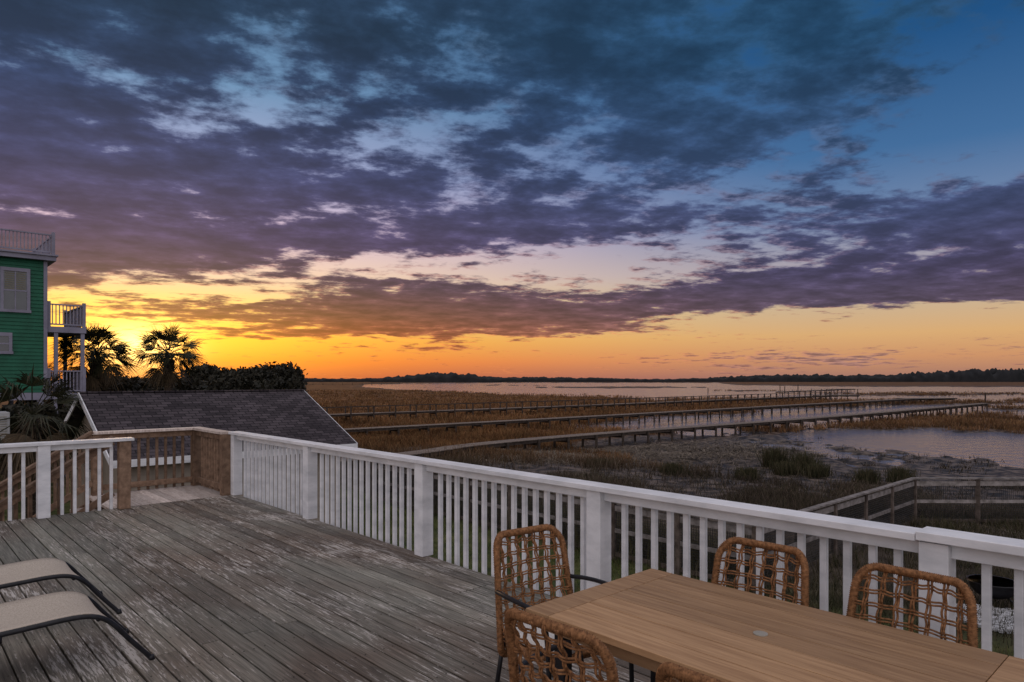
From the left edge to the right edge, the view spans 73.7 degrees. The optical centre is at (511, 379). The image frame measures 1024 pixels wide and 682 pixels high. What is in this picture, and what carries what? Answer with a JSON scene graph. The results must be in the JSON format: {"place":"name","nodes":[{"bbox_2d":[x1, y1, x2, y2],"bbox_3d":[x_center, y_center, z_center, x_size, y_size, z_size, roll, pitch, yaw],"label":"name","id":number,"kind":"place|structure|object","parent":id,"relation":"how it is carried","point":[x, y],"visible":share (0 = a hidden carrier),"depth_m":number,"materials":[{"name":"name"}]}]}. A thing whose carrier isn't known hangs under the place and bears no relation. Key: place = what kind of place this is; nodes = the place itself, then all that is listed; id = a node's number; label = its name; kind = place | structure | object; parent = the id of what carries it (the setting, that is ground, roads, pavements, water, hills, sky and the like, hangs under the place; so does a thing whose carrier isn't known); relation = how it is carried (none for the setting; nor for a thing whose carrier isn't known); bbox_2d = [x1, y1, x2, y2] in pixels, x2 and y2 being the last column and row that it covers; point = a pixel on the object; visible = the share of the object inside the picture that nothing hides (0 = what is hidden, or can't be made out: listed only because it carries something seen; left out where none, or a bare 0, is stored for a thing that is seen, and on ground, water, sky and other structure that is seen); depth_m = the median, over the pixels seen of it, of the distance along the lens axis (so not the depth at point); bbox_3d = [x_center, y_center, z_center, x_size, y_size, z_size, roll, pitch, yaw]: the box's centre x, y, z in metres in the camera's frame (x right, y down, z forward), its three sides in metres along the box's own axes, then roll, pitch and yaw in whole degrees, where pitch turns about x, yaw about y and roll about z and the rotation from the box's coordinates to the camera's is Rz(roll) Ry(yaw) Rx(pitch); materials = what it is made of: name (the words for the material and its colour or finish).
{"place":"outdoors","nodes":[
{"label":"outdoors","id":0,"kind":"place"},
{"bbox_2d":[89,427,230,509],"bbox_3d":[-5.497,2.771,10.737,1.756,3.898,1.760,0,0,-43],"label":"wooden stair landing","id":1,"kind":"object","parent":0,"point":[211,458],"visible":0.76,"depth_m":11.14,"materials":[{"name":"brown wood"}]},
{"bbox_2d":[0,382,1023,656],"bbox_3d":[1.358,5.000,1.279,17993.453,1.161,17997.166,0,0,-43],"label":"ground","id":2,"kind":"structure","parent":0,"point":[908,462],"depth_m":38.74,"materials":[{"name":"plant"}]},
{"bbox_2d":[0,411,13,519],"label":"air conditioner unit","id":3,"kind":"object","parent":2,"relation":"on","point":[5,423],"visible":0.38,"depth_m":17.10,"materials":[{"name":"paint"}]},
{"bbox_2d":[0,249,58,480],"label":"trim","id":4,"kind":"structure","parent":2,"relation":"on","point":[48,259],"depth_m":27.86,"materials":[{"name":"white wood"}]},
{"bbox_2d":[0,257,43,392],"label":"walls","id":5,"kind":"structure","parent":4,"relation":"on","point":[26,330],"depth_m":27.54,"materials":[{"name":"green wood"}]},
{"bbox_2d":[0,332,12,353],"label":"window","id":6,"kind":"structure","parent":5,"relation":"attached to","point":[5,342],"depth_m":27.05,"materials":[{"name":"white glass"}]},
{"bbox_2d":[0,266,30,312],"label":"window","id":7,"kind":"structure","parent":5,"relation":"attached to","point":[14,289],"depth_m":27.24,"materials":[{"name":"white glass"}]},
{"bbox_2d":[0,228,85,475],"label":"balconies","id":8,"kind":"structure","parent":4,"relation":"on","point":[73,316],"depth_m":28.54,"materials":[{"name":"white wood"}]},
{"bbox_2d":[0,402,71,478],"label":"coastal shrubs","id":9,"kind":"object","parent":2,"relation":"on","point":[51,410],"visible":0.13,"depth_m":23.68,"materials":[{"name":"green plant"}]},
{"bbox_2d":[11,360,60,405],"bbox_3d":[-20.597,1.815,29.537,2.502,5.847,2.518,0,0,-43],"label":"sabal palm tree","id":10,"kind":"object","parent":2,"relation":"on","point":[51,367],"visible":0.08,"depth_m":29.58,"materials":[{"name":"green plant"}]},
{"bbox_2d":[0,364,92,517],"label":"sabal palm tree","id":11,"kind":"object","parent":2,"relation":"on","point":[32,427],"visible":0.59,"depth_m":17.25,"materials":[{"name":"green plant"}]},
{"bbox_2d":[0,431,114,520],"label":"wooden staircase","id":12,"kind":"structure","parent":2,"relation":"on","point":[30,486],"depth_m":9.61,"materials":[{"name":"wood"}]},
{"bbox_2d":[48,323,141,391],"bbox_3d":[-18.887,1.021,30.969,4.096,7.429,4.147,0,0,-43],"label":"sabal palm tree","id":13,"kind":"object","parent":2,"relation":"on","point":[97,375],"visible":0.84,"depth_m":30.65,"materials":[{"name":"green plant"}]},
{"bbox_2d":[47,375,208,419],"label":"coastal shrubs","id":14,"kind":"object","parent":2,"relation":"on","point":[135,383],"visible":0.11,"depth_m":34.68,"materials":[{"name":"green plant"}]},
{"bbox_2d":[127,321,206,390],"bbox_3d":[-16.149,1.004,31.993,3.495,7.461,3.807,0,0,-43],"label":"sabal palm tree","id":15,"kind":"object","parent":2,"relation":"on","point":[166,360],"visible":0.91,"depth_m":31.71,"materials":[{"name":"green plant"}]},
{"bbox_2d":[177,362,225,385],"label":"live oak tree","id":16,"kind":"object","parent":2,"relation":"on","point":[203,367],"visible":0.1,"depth_m":59.69,"materials":[{"name":"green plant"}]},
{"bbox_2d":[72,415,340,525],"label":"walls","id":17,"kind":"structure","parent":2,"relation":"on","point":[187,473],"depth_m":18.80,"materials":[{"name":"beige"}]},
{"bbox_2d":[89,459,90,503],"bbox_3d":[-11.605,3.070,18.821,0.085,2.900,1.600,0,0,-43],"label":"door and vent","id":18,"kind":"structure","parent":17,"relation":"attached to","point":[89,480],"depth_m":18.95,"materials":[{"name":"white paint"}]},
{"bbox_2d":[64,389,355,460],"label":"roof","id":19,"kind":"structure","parent":17,"relation":"on","point":[300,414],"depth_m":19.57,"materials":[{"name":"tile"}]},
{"bbox_2d":[64,392,357,467],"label":"fascia","id":20,"kind":"structure","parent":17,"relation":"attached to","point":[187,458],"depth_m":17.11,"materials":[{"name":"white paint"}]},
{"bbox_2d":[120,372,306,391],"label":"coastal shrubs","id":21,"kind":"object","parent":2,"relation":"on","point":[280,384],"visible":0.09,"depth_m":48.23,"materials":[{"name":"green plant"}]},
{"bbox_2d":[198,366,237,389],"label":"live oak tree","id":22,"kind":"object","parent":2,"relation":"on","point":[219,372],"visible":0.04,"depth_m":57.19,"materials":[{"name":"green plant"}]},
{"bbox_2d":[130,378,370,381],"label":"distant tree line","id":23,"kind":"object","parent":2,"relation":"on","point":[336,380],"visible":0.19,"depth_m":1482.23,"materials":[{"name":"green plant"}]},
{"bbox_2d":[227,365,281,389],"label":"live oak tree","id":24,"kind":"object","parent":2,"relation":"on","point":[256,373],"visible":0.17,"depth_m":51.67,"materials":[{"name":"green plant"}]},
{"bbox_2d":[250,361,308,392],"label":"live oak tree","id":25,"kind":"object","parent":2,"relation":"on","point":[282,370],"visible":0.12,"depth_m":56.82,"materials":[{"name":"green plant"}]},
{"bbox_2d":[0,495,676,681],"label":"deck floor","id":26,"kind":"structure","parent":2,"relation":"on","point":[432,604],"depth_m":5.57,"materials":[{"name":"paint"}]},
{"bbox_2d":[0,558,121,613],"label":"chaise lounge","id":27,"kind":"object","parent":26,"relation":"on","point":[25,572],"visible":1,"depth_m":5.19,"materials":[{"name":"beige fabric"}]},
{"bbox_2d":[0,437,133,520],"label":"deck railing","id":28,"kind":"object","parent":26,"relation":"on","point":[43,450],"visible":1,"depth_m":8.99,"materials":[{"name":"white paint"}]},
{"bbox_2d":[0,591,154,659],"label":"chaise lounge","id":29,"kind":"object","parent":26,"relation":"on","point":[32,613],"visible":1,"depth_m":4.30,"materials":[{"name":"beige fabric"}]},
{"bbox_2d":[18,500,617,680],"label":"nails","id":30,"kind":"object","parent":26,"relation":"on","point":[263,590],"visible":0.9,"depth_m":5.69,"materials":[{"name":"grey metal"}]},
{"bbox_2d":[504,607,618,681],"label":"wicker dining chair","id":31,"kind":"object","parent":26,"relation":"on","point":[597,646],"visible":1,"depth_m":2.49,"materials":[{"name":"wicker"}]},
{"bbox_2d":[493,524,633,681],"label":"wicker dining chair","id":32,"kind":"object","parent":26,"relation":"on","point":[500,594],"visible":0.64,"depth_m":3.94,"materials":[{"name":"wicker"}]},
{"bbox_2d":[228,431,1023,658],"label":"deck railing","id":33,"kind":"object","parent":26,"relation":"on","point":[940,550],"visible":0.58,"depth_m":5.55,"materials":[{"name":"white paint"}]},
{"bbox_2d":[655,662,723,681],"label":"wicker dining chair","id":34,"kind":"object","parent":26,"relation":"on","point":[667,671],"visible":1,"depth_m":2.06,"materials":[{"name":"wicker"}]},
{"bbox_2d":[655,536,808,680],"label":"wicker dining chair","id":35,"kind":"object","parent":26,"relation":"on","point":[801,561],"visible":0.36,"depth_m":3.64,"materials":[{"name":"wicker"}]},
{"bbox_2d":[526,568,1023,681],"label":"dining table","id":36,"kind":"object","parent":26,"relation":"on","point":[652,620],"visible":0.94,"depth_m":2.85,"materials":[{"name":"brown wood"}]},
{"bbox_2d":[846,562,978,647],"bbox_3d":[1.626,1.345,2.939,0.628,0.954,0.633,0,0,-41],"label":"wicker dining chair","id":37,"kind":"object","parent":26,"relation":"on","point":[965,593],"visible":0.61,"depth_m":3.10,"materials":[{"name":"wicker"}]},
{"bbox_2d":[370,372,501,381],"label":"distant tree line","id":38,"kind":"object","parent":2,"relation":"on","point":[442,377],"visible":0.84,"depth_m":1303.46,"materials":[{"name":"green plant"}]},
{"bbox_2d":[322,392,832,420],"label":"marsh boardwalk","id":39,"kind":"structure","parent":2,"relation":"on","point":[466,410],"depth_m":103.64,"materials":[{"name":"brown wood"}]},
{"bbox_2d":[404,477,811,591],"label":"tall weeds","id":40,"kind":"object","parent":2,"relation":"on","point":[577,539],"visible":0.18,"depth_m":17.48,"materials":[{"name":"brown plant"}]},
{"bbox_2d":[343,398,920,434],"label":"marsh boardwalk","id":41,"kind":"structure","parent":2,"relation":"on","point":[482,423],"depth_m":77.80,"materials":[{"name":"brown wood"}]},
{"bbox_2d":[340,403,988,466],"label":"marsh boardwalk","id":42,"kind":"structure","parent":2,"relation":"on","point":[506,444],"depth_m":55.96,"materials":[{"name":"grey wood"}]},
{"bbox_2d":[307,389,1023,519],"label":"marsh grass","id":43,"kind":"structure","parent":2,"relation":"on","point":[384,440],"depth_m":62.51,"materials":[{"name":"plant"}]},
{"bbox_2d":[655,461,693,475],"bbox_3d":[8.406,4.593,35.182,1.919,0.713,2.576,0,0,8],"label":"marsh shrub","id":44,"kind":"object","parent":2,"relation":"on","point":[671,464],"visible":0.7,"depth_m":34.93,"materials":[{"name":"green plant"}]},
{"bbox_2d":[370,462,1023,593],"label":"yard fence","id":45,"kind":"object","parent":2,"relation":"on","point":[908,504],"visible":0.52,"depth_m":19.16,"materials":[{"name":"grey wood"}]},
{"bbox_2d":[417,433,979,472],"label":"dead reed wrack","id":46,"kind":"object","parent":2,"relation":"on","point":[682,455],"visible":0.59,"depth_m":46.12,"materials":[{"name":"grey plant"}]},
{"bbox_2d":[470,433,1019,499],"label":"mudflat tufts","id":47,"kind":"object","parent":2,"relation":"on","point":[919,457],"visible":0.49,"depth_m":38.94,"materials":[{"name":"green plant"}]},
{"bbox_2d":[729,466,767,480],"bbox_3d":[11.671,4.625,33.782,2.212,0.686,2.045,0,0,-43],"label":"marsh shrub","id":48,"kind":"object","parent":2,"relation":"on","point":[752,472],"visible":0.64,"depth_m":33.55,"materials":[{"name":"green plant"}]},
{"bbox_2d":[497,368,1023,381],"bbox_3d":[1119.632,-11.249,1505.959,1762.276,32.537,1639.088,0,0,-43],"label":"distant tree line","id":49,"kind":"object","parent":2,"relation":"on","point":[990,375],"visible":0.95,"depth_m":1482.47,"materials":[{"name":"green plant"}]},
{"bbox_2d":[753,444,794,467],"bbox_3d":[15.252,4.441,39.707,2.390,1.282,3.523,0,0,33],"label":"marsh grass clump","id":50,"kind":"object","parent":2,"relation":"on","point":[773,454],"visible":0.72,"depth_m":39.15,"materials":[{"name":"green plant"}]},
{"bbox_2d":[769,459,802,476],"bbox_3d":[14.522,4.657,36.292,2.014,0.781,2.678,0,0,8],"label":"marsh shrub","id":51,"kind":"object","parent":2,"relation":"on","point":[783,469],"visible":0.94,"depth_m":35.75,"materials":[{"name":"green plant"}]},
{"bbox_2d":[786,450,824,469],"bbox_3d":[16.255,4.522,37.856,2.019,1.022,3.878,0,0,26],"label":"marsh shrub","id":52,"kind":"object","parent":2,"relation":"on","point":[806,459],"visible":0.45,"depth_m":37.51,"materials":[{"name":"green plant"}]},
{"bbox_2d":[776,389,854,392],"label":"distant pier","id":53,"kind":"structure","parent":2,"relation":"on","point":[805,391],"depth_m":251.76,"materials":[{"name":"brown wood"}]},
{"bbox_2d":[798,461,833,478],"bbox_3d":[15.658,4.628,35.162,1.811,0.807,3.314,0,0,26],"label":"marsh grass clump","id":54,"kind":"object","parent":2,"relation":"on","point":[813,470],"visible":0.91,"depth_m":34.86,"materials":[{"name":"green plant"}]},
{"bbox_2d":[849,467,889,485],"bbox_3d":[17.024,4.638,32.715,2.955,0.793,1.874,0,0,-43],"label":"marsh shrub","id":55,"kind":"object","parent":2,"relation":"on","point":[866,475],"visible":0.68,"depth_m":32.66,"materials":[{"name":"green plant"}]},
{"bbox_2d":[878,465,922,483],"bbox_3d":[19.286,4.691,33.766,2.902,0.802,1.854,0,0,-43],"label":"marsh grass clump","id":56,"kind":"object","parent":2,"relation":"on","point":[895,473],"visible":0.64,"depth_m":33.48,"materials":[{"name":"green plant"}]},
{"bbox_2d":[956,603,1013,633],"bbox_3d":[9.323,4.491,12.669,1.580,0.073,2.238,0,0,-43],"label":"gravel patch","id":57,"kind":"object","parent":2,"relation":"on","point":[1006,611],"visible":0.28,"depth_m":12.77,"materials":[{"name":"grey gravel"}]},
{"bbox_2d":[966,574,1013,603],"bbox_3d":[9.740,4.302,13.814,0.940,0.465,0.940,0,0,-43],"label":"fire pit","id":58,"kind":"object","parent":2,"relation":"on","point":[1002,588],"visible":0.55,"depth_m":13.63,"materials":[{"name":"black metal"}]},
{"bbox_2d":[0,0,1023,379],"label":"sky","id":59,"kind":"structure","parent":0,"point":[335,189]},
{"bbox_2d":[340,498,1013,655],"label":"lawn grass","id":60,"kind":"structure","parent":0,"point":[498,531],"depth_m":18.23,"materials":[{"name":"green plant"}]},
{"bbox_2d":[362,383,1023,467],"bbox_3d":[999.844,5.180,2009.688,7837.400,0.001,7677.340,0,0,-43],"label":"water","id":61,"kind":"structure","parent":0,"point":[1006,448],"depth_m":93.47,"materials":[{"name":"grey liquid"}]},
{"bbox_2d":[811,389,859,398],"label":"dock platform","id":62,"kind":"structure","parent":61,"relation":"in","point":[847,395],"depth_m":176.58,"materials":[{"name":"brown wood"}]},
{"bbox_2d":[893,397,956,401],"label":"dock platform","id":63,"kind":"structure","parent":61,"relation":"in","point":[932,398],"depth_m":146.78,"materials":[{"name":"brown wood"}]},
{"bbox_2d":[745,503,1023,656],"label":"scrub grass","id":64,"kind":"structure","parent":0,"point":[1013,526],"depth_m":16.00,"materials":[{"name":"green plant"}]}
]}

